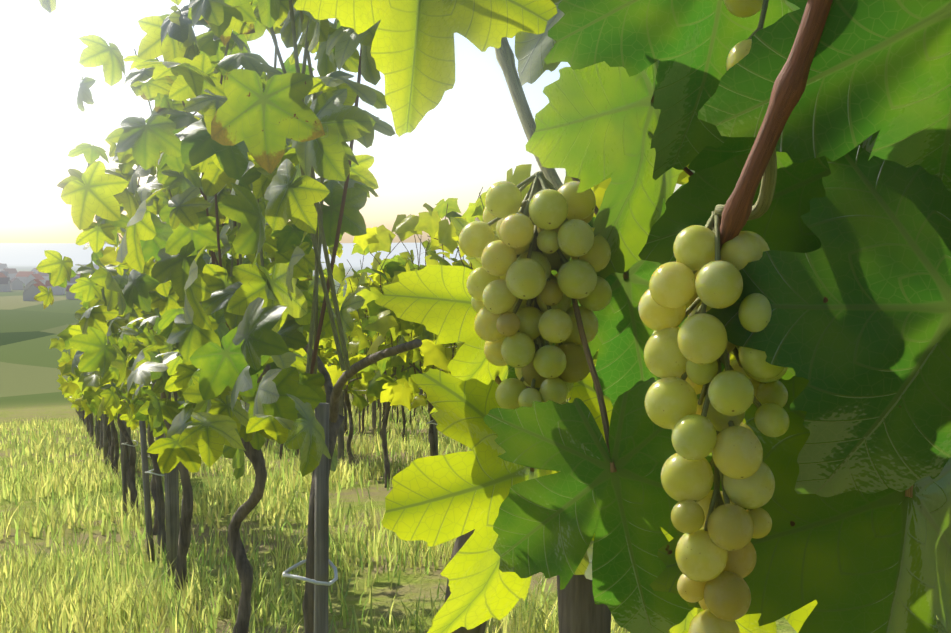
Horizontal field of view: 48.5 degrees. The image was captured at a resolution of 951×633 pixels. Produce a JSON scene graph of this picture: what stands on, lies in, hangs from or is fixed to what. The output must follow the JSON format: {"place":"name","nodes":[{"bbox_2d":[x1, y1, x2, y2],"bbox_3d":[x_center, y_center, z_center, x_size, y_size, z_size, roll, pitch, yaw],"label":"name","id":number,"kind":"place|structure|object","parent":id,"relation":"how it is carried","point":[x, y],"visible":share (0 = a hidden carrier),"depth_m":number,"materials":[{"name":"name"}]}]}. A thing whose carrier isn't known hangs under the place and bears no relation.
{"place":"outdoors","nodes":[
{"label":"outdoors","id":0,"kind":"place"},
{"bbox_2d":[0,0,681,242],"label":"sky","id":1,"kind":"structure","parent":0,"point":[469,142],"materials":[{"name":"white"}]},
{"bbox_2d":[294,0,556,136],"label":"grape leaf","id":2,"kind":"object","parent":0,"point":[413,51],"visible":1,"depth_m":0.42,"materials":[{"name":"plant"}]},
{"bbox_2d":[375,217,507,413],"bbox_3d":[-0.004,0.001,0.636,0.048,0.124,0.126,3,5,32],"label":"yellow leaf","id":3,"kind":"object","parent":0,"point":[435,299],"visible":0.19,"depth_m":0.60,"materials":[{"name":"plant"}]},
{"bbox_2d":[0,243,946,632],"bbox_3d":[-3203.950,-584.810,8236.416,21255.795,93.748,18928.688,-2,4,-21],"label":"terrain","id":4,"kind":"structure","parent":0,"point":[30,385],"depth_m":8.35,"materials":[{"name":"green plant"}]},
{"bbox_2d":[0,263,98,300],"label":"village houses","id":5,"kind":"structure","parent":4,"relation":"on","point":[33,279],"depth_m":832.31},
{"bbox_2d":[49,214,151,430],"bbox_3d":[-15.366,2.610,41.008,1.302,11.724,73.224,-2,4,-21],"label":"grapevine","id":6,"kind":"object","parent":4,"relation":"on","point":[78,389],"visible":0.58,"depth_m":9.03,"materials":[{"name":"green plant"}]},
{"bbox_2d":[515,0,564,84],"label":"leaf","id":7,"kind":"object","parent":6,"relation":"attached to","point":[532,50],"visible":0.19,"depth_m":0.81,"materials":[{"name":"plant"}]},
{"bbox_2d":[557,372,745,632],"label":"yellow leaf","id":8,"kind":"object","parent":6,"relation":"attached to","point":[583,390],"visible":0.02,"depth_m":0.64,"materials":[{"name":"plant"}]},
{"bbox_2d":[382,368,556,632],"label":"yellow leaf","id":9,"kind":"object","parent":8,"relation":"attached to","point":[432,501],"visible":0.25,"depth_m":0.58,"materials":[{"name":"plant"}]},
{"bbox_2d":[507,177,688,405],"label":"leaf between clusters","id":10,"kind":"object","parent":8,"relation":"on","point":[622,337],"visible":0.12,"depth_m":0.61,"materials":[{"name":"plant"}]},
{"bbox_2d":[459,171,611,408],"bbox_3d":[0.033,-0.001,0.557,0.082,0.151,0.080,-2,4,-21],"label":"grape cluster","id":11,"kind":"object","parent":10,"relation":"attached to","point":[521,294],"visible":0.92,"depth_m":0.54,"materials":[{"name":"plant"}]},
{"bbox_2d":[525,59,682,278],"bbox_3d":[0.061,-0.108,0.557,0.065,0.193,0.170,2,5,31],"label":"green leaf","id":12,"kind":"object","parent":11,"relation":"attached to","point":[596,124],"visible":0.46,"depth_m":0.53,"materials":[{"name":"plant"}]},
{"bbox_2d":[584,353,817,632],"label":"yellow leaf","id":13,"kind":"object","parent":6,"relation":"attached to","point":[749,623],"visible":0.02,"depth_m":0.66,"materials":[{"name":"plant"}]},
{"bbox_2d":[76,0,422,632],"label":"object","id":14,"kind":"object","parent":4,"relation":"on","point":[176,537],"visible":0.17,"depth_m":2.62,"materials":[{"name":"brown plant"}]},
{"bbox_2d":[34,0,694,574],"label":"grapevine","id":15,"kind":"object","parent":14,"relation":"attached to","point":[252,136],"visible":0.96,"depth_m":2.30,"materials":[{"name":"green plant"}]},
{"bbox_2d":[0,398,668,632],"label":"grass","id":16,"kind":"structure","parent":4,"relation":"on","point":[34,607],"depth_m":5.28,"materials":[{"name":"green plant"}]},
{"bbox_2d":[353,390,428,412],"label":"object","id":17,"kind":"object","parent":4,"relation":"on","point":[395,407],"depth_m":30.82,"materials":[{"name":"brown plant"}]},
{"bbox_2d":[314,379,570,424],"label":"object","id":18,"kind":"object","parent":4,"relation":"on","point":[392,411],"depth_m":22.31,"materials":[{"name":"brown plant"}]},
{"bbox_2d":[178,164,735,412],"bbox_3d":[-12.504,2.326,39.160,1.271,12.312,78.609,-2,4,-21],"label":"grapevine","id":19,"kind":"object","parent":4,"relation":"on","point":[382,321],"visible":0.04,"depth_m":7.87,"materials":[{"name":"green plant"}]},
{"bbox_2d":[326,320,598,400],"bbox_3d":[-10.904,2.269,40.942,1.614,12.327,76.610,-2,4,-21],"label":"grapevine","id":20,"kind":"object","parent":4,"relation":"on","point":[356,338],"depth_m":15.81,"materials":[{"name":"plant"}]},
{"bbox_2d":[240,169,689,487],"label":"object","id":21,"kind":"object","parent":4,"relation":"on","point":[433,435],"visible":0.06,"depth_m":8.70,"materials":[{"name":"brown plant"}]},
{"bbox_2d":[343,323,594,449],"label":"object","id":22,"kind":"object","parent":4,"relation":"on","point":[373,417],"visible":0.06,"depth_m":16.55,"materials":[{"name":"brown plant"}]},
{"bbox_2d":[444,385,539,632],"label":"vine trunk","id":23,"kind":"object","parent":4,"relation":"on","point":[460,541],"visible":0.04,"depth_m":1.31,"materials":[{"name":"brown plant"}]},
{"bbox_2d":[557,574,610,632],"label":"stake","id":24,"kind":"object","parent":4,"relation":"on","point":[580,610],"visible":0.35,"depth_m":1.07,"materials":[{"name":"brown wood"}]},
{"bbox_2d":[495,37,562,188],"bbox_3d":[0.037,-0.101,0.638,0.104,0.232,0.061,2,4,24],"label":"green shoot","id":25,"kind":"object","parent":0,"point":[505,58],"visible":0.31,"depth_m":0.64,"materials":[{"name":"plant"}]},
{"bbox_2d":[483,298,724,632],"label":"leaf","id":26,"kind":"object","parent":25,"relation":"attached to","point":[615,497],"visible":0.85,"depth_m":0.50,"materials":[{"name":"plant"}]},
{"bbox_2d":[720,0,832,249],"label":"vine stem","id":27,"kind":"object","parent":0,"point":[789,86],"visible":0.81,"depth_m":0.36,"materials":[{"name":"plant"}]},
{"bbox_2d":[638,130,879,264],"bbox_3d":[0.178,-0.072,0.543,0.189,0.217,0.070,-2,4,-21],"label":"leaf","id":28,"kind":"object","parent":27,"relation":"attached to","point":[699,196],"visible":0.1,"depth_m":0.51,"materials":[{"name":"plant"}]},
{"bbox_2d":[544,0,799,179],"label":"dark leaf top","id":29,"kind":"object","parent":28,"relation":"on","point":[690,44],"visible":0.58,"depth_m":0.47,"materials":[{"name":"plant"}]},
{"bbox_2d":[724,0,768,70],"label":"grapes","id":30,"kind":"object","parent":29,"relation":"attached to","point":[739,51],"visible":0.48,"depth_m":0.43,"materials":[{"name":"plant"}]},
{"bbox_2d":[698,0,950,191],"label":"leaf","id":31,"kind":"object","parent":27,"relation":"attached to","point":[883,67],"visible":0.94,"depth_m":0.36,"materials":[{"name":"plant"}]},
{"bbox_2d":[706,145,950,496],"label":"leaf","id":32,"kind":"object","parent":31,"relation":"attached to","point":[856,331],"visible":1,"depth_m":0.36,"materials":[{"name":"plant"}]},
{"bbox_2d":[638,147,789,632],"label":"grape cluster","id":33,"kind":"object","parent":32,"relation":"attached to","point":[715,551],"visible":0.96,"depth_m":0.40,"materials":[{"name":"plant"}]},
{"bbox_2d":[781,368,807,379],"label":"leaf","id":34,"kind":"object","parent":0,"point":[789,374],"depth_m":0.51,"materials":[{"name":"plant"}]},
{"bbox_2d":[650,376,950,632],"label":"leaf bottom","id":35,"kind":"object","parent":34,"relation":"attached to","point":[854,561],"visible":0.48,"depth_m":0.44,"materials":[{"name":"plant"}]},
{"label":"dark red cane","id":36,"kind":"object","parent":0,"visible":0},
{"bbox_2d":[688,137,753,172],"bbox_3d":[0.158,-0.131,0.587,0.168,0.182,0.060,-2,4,-21],"label":"leaf","id":37,"kind":"object","parent":36,"relation":"on","point":[706,157],"visible":0.02,"depth_m":0.56,"materials":[{"name":"green plant"}]},
{"bbox_2d":[683,167,693,175],"bbox_3d":[0.112,-0.082,0.569,0.055,0.042,0.006,-2,4,-21],"label":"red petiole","id":38,"kind":"object","parent":37,"relation":"on","point":[688,171],"visible":0.23,"depth_m":0.57,"materials":[{"name":"plant"}]}
]}

